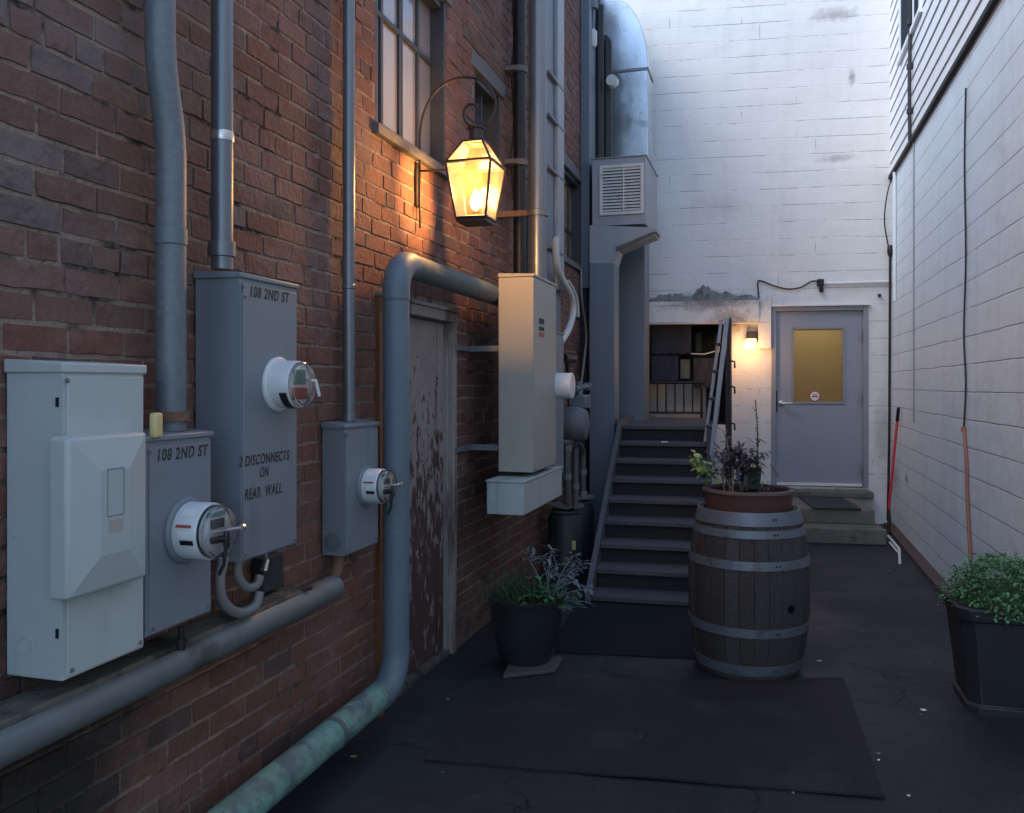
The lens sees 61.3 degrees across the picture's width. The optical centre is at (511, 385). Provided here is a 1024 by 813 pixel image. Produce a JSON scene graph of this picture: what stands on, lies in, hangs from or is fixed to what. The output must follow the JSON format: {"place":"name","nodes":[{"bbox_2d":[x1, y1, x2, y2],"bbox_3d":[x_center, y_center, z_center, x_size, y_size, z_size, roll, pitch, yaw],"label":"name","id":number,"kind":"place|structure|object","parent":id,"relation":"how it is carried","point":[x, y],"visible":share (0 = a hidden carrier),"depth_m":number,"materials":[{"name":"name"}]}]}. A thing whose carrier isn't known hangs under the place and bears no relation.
{"place":"outdoors","nodes":[
{"label":"outdoors","id":0,"kind":"place"},
{"bbox_2d":[267,524,1023,812],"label":"ground","id":1,"kind":"structure","parent":0,"point":[945,752],"depth_m":3.83,"materials":[{"name":"grey asphalt"}]},
{"bbox_2d":[0,0,599,812],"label":"brick building","id":2,"kind":"structure","parent":1,"relation":"on","point":[76,208],"depth_m":3.19,"materials":[{"name":"red brick"}]},
{"bbox_2d":[4,359,162,680],"bbox_3d":[-1.056,0.315,2.169,0.236,0.756,0.365,0,0,16],"label":"pale cabinet","id":3,"kind":"object","parent":2,"relation":"attached to","point":[76,504],"visible":1,"depth_m":2.05,"materials":[{"name":"grey metal"}]},
{"bbox_2d":[0,556,343,768],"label":"horizontal pipe","id":4,"kind":"object","parent":2,"relation":"attached to","point":[35,719],"visible":0.86,"depth_m":2.34,"materials":[{"name":"grey metal"}]},
{"bbox_2d":[143,428,246,650],"bbox_3d":[-0.937,0.437,2.422,0.319,0.622,0.295,0,0,16],"label":"meter box","id":5,"kind":"object","parent":2,"relation":"attached to","point":[189,529],"visible":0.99,"depth_m":2.38,"materials":[{"name":"blue paint"}]},
{"bbox_2d":[144,0,189,430],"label":"bent conduit","id":6,"kind":"object","parent":5,"relation":"on","point":[170,236],"visible":0.99,"depth_m":2.46,"materials":[{"name":"grey metal"}]},
{"bbox_2d":[194,271,320,562],"bbox_3d":[-0.817,0.097,2.860,0.301,0.917,0.357,0,0,16],"label":"tall meter box","id":7,"kind":"object","parent":2,"relation":"attached to","point":[253,383],"visible":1,"depth_m":2.75,"materials":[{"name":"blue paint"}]},
{"bbox_2d":[208,0,235,270],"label":"riser conduit","id":8,"kind":"object","parent":7,"relation":"on","point":[221,248],"visible":1,"depth_m":2.71,"materials":[{"name":"metal"}]},
{"bbox_2d":[214,556,263,617],"bbox_3d":[-0.871,0.639,2.765,0.034,0.225,0.249,0,0,16],"label":"conduit loop","id":9,"kind":"object","parent":7,"relation":"hanging from","point":[226,606],"visible":0.94,"depth_m":2.68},
{"bbox_2d":[233,562,263,592],"bbox_3d":[-0.857,0.620,2.812,0.030,0.116,0.154,0,0,16],"label":"conduit loop","id":10,"kind":"object","parent":7,"relation":"hanging from","point":[243,584],"visible":0.98,"depth_m":2.77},
{"bbox_2d":[260,553,269,572],"bbox_3d":[-0.830,0.592,2.903,0.027,0.078,0.041,0,0,16],"label":"conduit fitting","id":11,"kind":"object","parent":7,"relation":"attached to","point":[265,565],"visible":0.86,"depth_m":2.90,"materials":[{"name":"metal"}]},
{"bbox_2d":[252,552,282,593],"bbox_3d":[-0.878,0.674,3.107,0.048,0.126,0.136,0,0,16],"label":"junction plate","id":12,"kind":"object","parent":2,"relation":"attached to","point":[273,578],"visible":0.79,"depth_m":3.09,"materials":[{"name":"grey metal"}]},
{"bbox_2d":[341,0,355,421],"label":"thin riser conduit","id":13,"kind":"object","parent":2,"relation":"attached to","point":[348,413],"visible":0.93,"depth_m":3.63,"materials":[{"name":"metal"}]},
{"bbox_2d":[206,252,498,812],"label":"wide downpipe","id":14,"kind":"object","parent":2,"relation":"attached to","point":[268,787],"visible":0.98,"depth_m":3.82,"materials":[{"name":"grey metal"}]},
{"bbox_2d":[321,419,402,555],"bbox_3d":[-0.614,0.422,3.638,0.248,0.543,0.327,0,0,16],"label":"short meter box","id":15,"kind":"object","parent":2,"relation":"attached to","point":[357,486],"visible":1,"depth_m":3.55,"materials":[{"name":"blue paint"}]},
{"bbox_2d":[372,0,452,180],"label":"window","id":16,"kind":"structure","parent":2,"relation":"in","point":[410,35],"depth_m":4.64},
{"bbox_2d":[375,291,459,717],"bbox_3d":[-0.545,0.556,4.551,0.190,1.988,1.055,0,0,16],"label":"old door","id":17,"kind":"structure","parent":2,"relation":"attached to","point":[433,489],"depth_m":4.76,"materials":[{"name":"paint"}]},
{"bbox_2d":[407,317,442,674],"bbox_3d":[-0.542,0.587,4.545,0.049,1.886,0.925,0,0,16],"label":"door leaf","id":18,"kind":"structure","parent":17,"relation":"in","point":[425,337],"depth_m":4.72,"materials":[{"name":"paint"}]},
{"bbox_2d":[415,76,505,227],"bbox_3d":[-0.279,-1.195,4.421,0.449,0.765,0.252,0,0,16],"label":"gas lantern","id":19,"kind":"object","parent":2,"relation":"attached to","point":[457,159],"visible":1,"depth_m":4.39,"materials":[{"name":"brown metal"}]},
{"bbox_2d":[473,69,504,211],"bbox_3d":[-0.200,-1.556,5.653,0.155,0.823,0.624,0,0,16],"label":"window","id":20,"kind":"structure","parent":2,"relation":"in","point":[483,98],"depth_m":5.85,"materials":[{"name":"yellow glass"}]},
{"bbox_2d":[454,273,556,472],"bbox_3d":[-0.026,-0.075,5.315,0.426,1.186,0.819,0,0,16],"label":"electrical cabinet","id":21,"kind":"object","parent":2,"relation":"attached to","point":[526,348],"visible":1,"depth_m":5.15,"materials":[{"name":"grey metal"}]},
{"bbox_2d":[486,466,562,514],"bbox_3d":[0.096,0.643,5.389,0.233,0.196,0.965,0,0,16],"label":"wire trough","id":22,"kind":"object","parent":21,"relation":"attached to","point":[516,493],"visible":0.83,"depth_m":4.99,"materials":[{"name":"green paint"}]},
{"bbox_2d":[552,331,574,472],"bbox_3d":[0.287,0.121,5.846,0.322,0.992,0.495,0,0,16],"label":"narrow meter box","id":23,"kind":"object","parent":21,"relation":"attached to","point":[564,385],"visible":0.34,"depth_m":5.89,"materials":[{"name":"grey paint"}]},
{"bbox_2d":[510,0,512,193],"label":"wavy wire","id":24,"kind":"object","parent":2,"relation":"attached to","point":[511,155],"visible":0.38,"depth_m":6.12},
{"bbox_2d":[483,0,547,278],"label":"wide conduit","id":25,"kind":"object","parent":2,"relation":"attached to","point":[536,213],"visible":0.97,"depth_m":5.58,"materials":[{"name":"metal"}]},
{"bbox_2d":[504,0,527,272],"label":"black conduit","id":26,"kind":"object","parent":2,"relation":"attached to","point":[517,70],"visible":0.96,"depth_m":5.99,"materials":[{"name":"metal"}]},
{"bbox_2d":[526,216,528,272],"bbox_3d":[0.123,-1.020,6.402,0.043,0.513,0.044,0,0,16],"label":"slim conduit","id":27,"kind":"object","parent":2,"relation":"attached to","point":[527,244],"visible":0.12,"depth_m":6.38,"materials":[{"name":"metal"}]},
{"bbox_2d":[546,0,564,331],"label":"rectangular downspout","id":28,"kind":"object","parent":2,"relation":"attached to","point":[555,131],"visible":0.65,"depth_m":6.87,"materials":[{"name":"paint"}]},
{"bbox_2d":[552,236,575,342],"bbox_3d":[0.421,-0.726,6.916,0.056,0.830,0.676,0,0,16],"label":"white flex conduit","id":29,"kind":"object","parent":28,"relation":"attached to","point":[563,283],"visible":0.92,"depth_m":6.86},
{"bbox_2d":[567,280,579,316],"bbox_3d":[0.526,-0.739,7.410,0.030,0.286,0.400,0,0,16],"label":"short flex","id":30,"kind":"object","parent":28,"relation":"attached to","point":[576,298],"visible":0.81,"depth_m":7.50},
{"bbox_2d":[564,169,582,271],"bbox_3d":[0.510,-1.531,8.050,0.155,0.873,0.905,0,0,16],"label":"window","id":31,"kind":"structure","parent":2,"relation":"in","point":[572,189],"depth_m":8.40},
{"bbox_2d":[562,353,591,508],"bbox_3d":[0.486,0.340,6.808,0.272,1.221,1.224,0,0,7],"label":"gas meter","id":32,"kind":"object","parent":2,"relation":"attached to","point":[576,424],"visible":0.76,"depth_m":6.62,"materials":[{"name":"black metal"}]},
{"bbox_2d":[580,268,586,380],"bbox_3d":[0.682,-0.550,8.219,0.020,1.086,0.261,0,0,16],"label":"hanging wire","id":33,"kind":"object","parent":2,"relation":"attached to","point":[585,325],"visible":0.95,"depth_m":8.19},
{"bbox_2d":[581,289,589,499],"bbox_3d":[0.752,0.308,8.590,0.058,2.483,0.400,0,0,16],"label":"dark board","id":34,"kind":"object","parent":2,"relation":"attached to","point":[586,306],"visible":0.23,"depth_m":8.44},
{"bbox_2d":[581,0,596,290],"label":"wall chase","id":35,"kind":"object","parent":2,"relation":"attached to","point":[588,101],"depth_m":8.40,"materials":[{"name":"paint"}]},
{"bbox_2d":[591,0,598,47],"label":"vertical pipe","id":36,"kind":"structure","parent":35,"relation":"attached to","point":[594,4],"depth_m":8.49,"materials":[{"name":"grey metal"}]},
{"bbox_2d":[596,4,603,157],"bbox_3d":[0.877,-3.006,8.710,0.098,1.626,0.100,0,0,16],"label":"tall black pipe","id":37,"kind":"object","parent":35,"relation":"attached to","point":[600,84],"visible":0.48,"depth_m":8.66,"materials":[{"name":"metal"}]},
{"bbox_2d":[606,74,618,88],"bbox_3d":[1.000,-3.027,8.611,0.120,0.120,0.100,0,0,16],"label":"round lamp head","id":38,"kind":"object","parent":37,"relation":"attached to","point":[612,81],"visible":1,"depth_m":8.57},
{"bbox_2d":[604,34,611,156],"bbox_3d":[0.936,-2.902,8.796,0.168,1.377,0.110,0,0,16],"label":"black drain pipe","id":39,"kind":"object","parent":35,"relation":"attached to","point":[607,99],"visible":0.58,"depth_m":8.74,"materials":[{"name":"metal"}]},
{"bbox_2d":[600,0,653,420],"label":"galvanised duct","id":40,"kind":"object","parent":2,"relation":"attached to","point":[632,112],"visible":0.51,"depth_m":9.29,"materials":[{"name":"metal"}]},
{"bbox_2d":[503,656,562,678],"bbox_3d":[0.120,1.539,4.709,0.288,0.022,0.358,0,0,8],"label":"stone slab","id":41,"kind":"object","parent":1,"relation":"on","point":[552,665],"depth_m":4.64,"materials":[{"name":"grey stone"}]},
{"bbox_2d":[488,587,563,666],"bbox_3d":[0.079,1.351,4.821,0.428,0.357,0.428,0,0,16],"label":"glazed pot","id":42,"kind":"object","parent":41,"relation":"on","point":[526,635],"visible":0.77,"depth_m":4.67,"materials":[{"name":"ceramic"}]},
{"bbox_2d":[460,558,565,608],"bbox_3d":[-0.042,1.094,4.792,0.599,0.256,0.469,0,0,-22],"label":"wispy plant","id":43,"kind":"object","parent":42,"relation":"in","point":[514,589],"visible":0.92,"depth_m":4.80,"materials":[{"name":"green plant"}]},
{"bbox_2d":[515,562,582,608],"bbox_3d":[0.186,1.122,4.830,0.427,0.258,0.458,0,0,16],"label":"green leafy plant","id":44,"kind":"object","parent":42,"relation":"in","point":[557,596],"visible":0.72,"depth_m":4.78,"materials":[{"name":"green plant"}]},
{"bbox_2d":[522,544,594,611],"bbox_3d":[0.259,1.080,4.820,0.420,0.366,0.280,0,0,4],"label":"silver leaved plant","id":45,"kind":"object","parent":42,"relation":"in","point":[587,590],"visible":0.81,"depth_m":4.82,"materials":[{"name":"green plant"}]},
{"bbox_2d":[547,499,583,582],"bbox_3d":[0.430,1.232,6.906,0.294,0.637,0.294,0,0,16],"label":"steel cylinder","id":46,"kind":"object","parent":1,"relation":"on","point":[565,530],"visible":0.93,"depth_m":6.79,"materials":[{"name":"black metal"}]},
{"bbox_2d":[571,491,594,569],"bbox_3d":[0.577,1.225,7.342,0.252,0.649,0.252,0,0,16],"label":"steel cylinder","id":47,"kind":"object","parent":1,"relation":"on","point":[587,510],"visible":0.46,"depth_m":7.24,"materials":[{"name":"grey metal"}]},
{"bbox_2d":[589,225,659,541],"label":"duct column","id":48,"kind":"structure","parent":1,"relation":"on","point":[609,246],"depth_m":8.25,"materials":[{"name":"metal"}]},
{"bbox_2d":[591,154,657,227],"bbox_3d":[1.135,-1.843,8.611,0.535,0.652,0.903,0,0,16],"label":"louvre box","id":49,"kind":"object","parent":48,"relation":"on","point":[624,190],"visible":0.98,"depth_m":8.20,"materials":[{"name":"grey metal"}]},
{"bbox_2d":[554,597,696,658],"bbox_3d":[0.805,1.542,5.564,0.933,0.016,1.353,0,0,13],"label":"rubber mat","id":50,"kind":"object","parent":1,"relation":"on","point":[629,629],"visible":0.84,"depth_m":5.40,"materials":[{"name":"black rubber"}]},
{"bbox_2d":[585,416,711,605],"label":"staircase","id":51,"kind":"structure","parent":1,"relation":"on","point":[653,496],"depth_m":7.05,"materials":[{"name":"grey wood"}]},
{"bbox_2d":[424,677,884,798],"bbox_3d":[0.706,1.540,4.039,1.777,0.019,1.526,0,0,16],"label":"rubber mat","id":52,"kind":"object","parent":1,"relation":"on","point":[801,734],"visible":1,"depth_m":3.82,"materials":[{"name":"black rubber"}]},
{"bbox_2d":[703,318,728,475],"bbox_3d":[1.756,0.475,7.743,0.349,2.155,0.464,0,0,3],"label":"aluminium ladder","id":53,"kind":"object","parent":1,"relation":"on","point":[722,344],"visible":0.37,"depth_m":7.54,"materials":[{"name":"metal"}]},
{"bbox_2d":[725,318,735,482],"bbox_3d":[2.292,0.427,9.042,0.104,2.246,0.299,0,0,16],"label":"timber post","id":54,"kind":"object","parent":1,"relation":"on","point":[728,391],"visible":0.67,"depth_m":8.92,"materials":[{"name":"black wood"}]},
{"bbox_2d":[688,502,809,680],"bbox_3d":[1.306,1.109,4.776,0.650,0.881,0.652,0,0,16],"label":"oak barrel","id":55,"kind":"object","parent":1,"relation":"on","point":[746,619],"visible":0.94,"depth_m":4.51,"materials":[{"name":"wood"}]},
{"bbox_2d":[702,483,794,525],"bbox_3d":[1.305,0.668,4.776,0.496,0.203,0.496,0,0,16],"label":"terracotta planter","id":56,"kind":"object","parent":55,"relation":"in","point":[777,498],"visible":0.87,"depth_m":4.59,"materials":[{"name":"ceramic"}]},
{"bbox_2d":[689,450,733,491],"bbox_3d":[1.097,0.483,4.826,0.243,0.233,0.156,0,0,44],"label":"yellow green sprig","id":57,"kind":"object","parent":56,"relation":"in","point":[699,465],"visible":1,"depth_m":4.83,"materials":[{"name":"green plant"}]},
{"bbox_2d":[715,417,730,490],"bbox_3d":[1.178,0.388,4.814,0.091,0.420,0.006,0,0,16],"label":"bare twig","id":58,"kind":"object","parent":56,"relation":"in","point":[727,448],"visible":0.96,"depth_m":4.81,"materials":[{"name":"brown plant"}]},
{"bbox_2d":[701,436,778,491],"bbox_3d":[1.255,0.442,4.759,0.422,0.317,0.457,0,0,-28],"label":"dusky shrub","id":59,"kind":"object","parent":56,"relation":"in","point":[733,463],"visible":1,"depth_m":4.76,"materials":[{"name":"green plant"}]},
{"bbox_2d":[740,465,761,489],"bbox_3d":[1.353,0.523,4.892,0.115,0.124,0.129,0,0,16],"label":"nursery pot","id":60,"kind":"object","parent":56,"relation":"on","point":[751,485],"visible":0.53,"depth_m":4.83,"materials":[{"name":"plastic"}]},
{"bbox_2d":[752,400,762,492],"bbox_3d":[1.352,0.336,4.761,0.066,0.513,0.068,0,0,16],"label":"tall sprig","id":61,"kind":"object","parent":56,"relation":"in","point":[758,471],"visible":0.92,"depth_m":4.76,"materials":[{"name":"green plant"}]},
{"bbox_2d":[621,0,891,523],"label":"block building","id":62,"kind":"structure","parent":1,"relation":"on","point":[771,142],"depth_m":9.83,"materials":[{"name":"paint"}]},
{"bbox_2d":[652,325,690,354],"bbox_3d":[1.876,-0.541,10.177,0.460,0.370,0.029,0,0,10],"label":"hanging tarp","id":63,"kind":"object","parent":62,"relation":"hanging from","point":[672,339],"visible":0.94,"depth_m":10.17,"materials":[{"name":"black fabric"}]},
{"bbox_2d":[649,381,702,417],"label":"porch gate","id":64,"kind":"structure","parent":62,"relation":"attached to","point":[683,383],"depth_m":10.09,"materials":[{"name":"black metal"}]},
{"bbox_2d":[652,355,677,380],"bbox_3d":[1.803,-0.194,10.189,0.312,0.307,0.029,0,0,10],"label":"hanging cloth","id":65,"kind":"object","parent":64,"relation":"hanging from","point":[665,368],"visible":1,"depth_m":10.18,"materials":[{"name":"grey fabric"}]},
{"bbox_2d":[650,384,705,417],"bbox_3d":[1.991,0.195,10.431,0.688,0.490,0.030,0,0,9],"label":"standing board","id":66,"kind":"object","parent":62,"relation":"on","point":[670,397],"visible":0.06,"depth_m":10.41,"materials":[{"name":"grey wood"}]},
{"bbox_2d":[680,359,689,378],"bbox_3d":[2.140,-0.198,10.685,0.116,0.238,0.020,0,0,9],"label":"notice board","id":67,"kind":"object","parent":62,"relation":"attached to","point":[684,368],"visible":1,"depth_m":10.68,"materials":[{"name":"beige paper"}]},
{"bbox_2d":[691,351,714,354],"bbox_3d":[2.250,-0.383,10.088,0.309,0.060,0.014,0,0,10],"label":"porch cable","id":68,"kind":"object","parent":62,"relation":"attached to","point":[702,353],"visible":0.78,"depth_m":10.09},
{"bbox_2d":[694,358,715,387],"bbox_3d":[2.254,-0.137,10.113,0.249,0.357,0.029,0,0,10],"label":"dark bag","id":69,"kind":"object","parent":62,"relation":"hanging from","point":[703,369],"visible":0.86,"depth_m":10.11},
{"bbox_2d":[695,332,719,351],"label":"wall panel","id":70,"kind":"structure","parent":62,"relation":"attached to","point":[698,341],"depth_m":11.09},
{"bbox_2d":[695,332,701,351],"bbox_3d":[2.403,-0.553,11.153,0.081,0.248,0.130,0,0,10],"label":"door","id":71,"kind":"structure","parent":70,"relation":"in","point":[698,335],"depth_m":11.09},
{"bbox_2d":[714,332,719,350],"bbox_3d":[2.633,-0.551,11.114,0.064,0.247,0.130,0,0,9],"label":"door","id":72,"kind":"structure","parent":70,"relation":"in","point":[716,333],"depth_m":11.05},
{"bbox_2d":[745,331,757,347],"bbox_3d":[2.714,-0.513,9.793,0.144,0.195,0.147,0,0,9],"label":"porch lamp","id":73,"kind":"object","parent":62,"relation":"attached to","point":[751,340],"visible":1,"depth_m":9.79,"materials":[{"name":"brown metal"}]},
{"bbox_2d":[757,280,816,297],"bbox_3d":[3.124,-1.093,9.780,0.678,0.206,0.018,0,0,9],"label":"drooping cable","id":74,"kind":"object","parent":62,"relation":"attached to","point":[781,287],"visible":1,"depth_m":9.79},
{"bbox_2d":[817,279,823,292],"bbox_3d":[3.466,-1.115,9.709,0.071,0.150,0.065,0,0,10],"label":"junction camera","id":75,"kind":"object","parent":62,"relation":"attached to","point":[820,283],"visible":1,"depth_m":9.68,"materials":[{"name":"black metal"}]},
{"bbox_2d":[771,303,870,490],"bbox_3d":[3.474,0.133,9.777,1.071,2.086,0.170,0,0,9],"label":"door frame","id":76,"kind":"structure","parent":62,"relation":"attached to","point":[819,396],"depth_m":9.78,"materials":[{"name":"white paint"}]},
{"bbox_2d":[776,311,861,486],"bbox_3d":[3.458,0.156,9.757,0.958,1.980,0.125,0,0,10],"label":"door leaf","id":77,"kind":"structure","parent":76,"relation":"in","point":[819,353],"depth_m":9.78,"materials":[{"name":"metal"}]},
{"bbox_2d":[824,280,888,284],"bbox_3d":[3.837,-1.143,9.650,0.697,0.040,0.030,0,0,10],"label":"white conduit","id":78,"kind":"object","parent":62,"relation":"attached to","point":[855,282],"visible":1,"depth_m":9.64,"materials":[{"name":"paint"}]},
{"bbox_2d":[792,489,886,544],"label":"door steps","id":79,"kind":"structure","parent":1,"relation":"on","point":[841,526],"depth_m":8.65,"materials":[{"name":"concrete"}]},
{"bbox_2d":[798,496,860,509],"bbox_3d":[3.334,1.240,9.111,0.466,0.015,0.890,0,0,10],"label":"door mat","id":80,"kind":"object","parent":79,"relation":"on","point":[815,502],"depth_m":8.99,"materials":[{"name":"grey rubber"}]},
{"bbox_2d":[886,407,899,534],"bbox_3d":[3.942,0.900,8.953,0.140,1.342,0.110,0,0,16],"label":"red pole","id":81,"kind":"object","parent":1,"relation":"on","point":[888,528],"visible":0.91,"depth_m":8.97,"materials":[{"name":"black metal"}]},
{"bbox_2d":[887,535,900,563],"bbox_3d":[3.592,1.530,8.085,0.078,0.026,1.407,0,0,19],"label":"pvc offcut","id":82,"kind":"object","parent":1,"relation":"on","point":[895,549],"visible":1,"depth_m":8.08,"materials":[{"name":"white plastic"}]},
{"bbox_2d":[884,523,948,592],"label":"kerb","id":83,"kind":"structure","parent":1,"relation":"on","point":[926,568],"depth_m":7.55,"materials":[{"name":"concrete"}]},
{"bbox_2d":[888,0,1023,585],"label":"side building","id":84,"kind":"structure","parent":1,"relation":"on","point":[975,48],"depth_m":6.24,"materials":[{"name":"paint"}]},
{"bbox_2d":[884,178,892,513],"bbox_3d":[4.176,-0.434,9.573,0.094,3.869,0.068,0,0,44],"label":"corner conduit","id":85,"kind":"object","parent":84,"relation":"attached to","point":[890,250],"visible":0.89,"depth_m":9.55,"materials":[{"name":"black metal"}]},
{"bbox_2d":[893,172,895,300],"bbox_3d":[4.095,-1.590,9.247,0.033,1.380,0.033,0,0,39],"label":"painted pipe","id":86,"kind":"object","parent":84,"relation":"attached to","point":[894,236],"visible":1,"depth_m":9.23,"materials":[{"name":"metal"}]},
{"bbox_2d":[906,0,912,140],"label":"siding cable","id":87,"kind":"object","parent":84,"relation":"attached to","point":[909,68],"visible":0.96,"depth_m":8.11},
{"bbox_2d":[897,0,922,65],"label":"window","id":88,"kind":"structure","parent":84,"relation":"in","point":[917,9],"depth_m":8.51,"materials":[{"name":"paint"}]},
{"bbox_2d":[913,142,914,421],"bbox_3d":[3.772,-0.965,8.114,0.014,2.630,0.016,0,0,16],"label":"painted cable","id":89,"kind":"object","parent":84,"relation":"attached to","point":[913,281],"visible":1,"depth_m":8.11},
{"bbox_2d":[963,88,966,426],"bbox_3d":[3.138,-0.876,5.987,0.013,2.344,0.073,0,0,16],"label":"cable","id":90,"kind":"object","parent":84,"relation":"attached to","point":[965,274],"depth_m":5.98,"materials":[{"name":"black rubber"}]},
{"bbox_2d":[961,427,972,557],"bbox_3d":[3.107,0.742,5.896,0.036,0.907,0.246,0,0,16],"label":"cable sleeve","id":91,"kind":"object","parent":84,"relation":"attached to","point":[963,430],"visible":0.95,"depth_m":5.89,"materials":[{"name":"plastic"}]},
{"bbox_2d":[939,585,1023,718],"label":"square planter","id":92,"kind":"object","parent":1,"relation":"on","point":[988,654],"visible":0.81,"depth_m":4.04,"materials":[{"name":"black plastic"}]},
{"bbox_2d":[936,549,1023,624],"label":"leafy bush","id":93,"kind":"object","parent":92,"relation":"in","point":[1004,594],"visible":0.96,"depth_m":4.13,"materials":[{"name":"green plant"}]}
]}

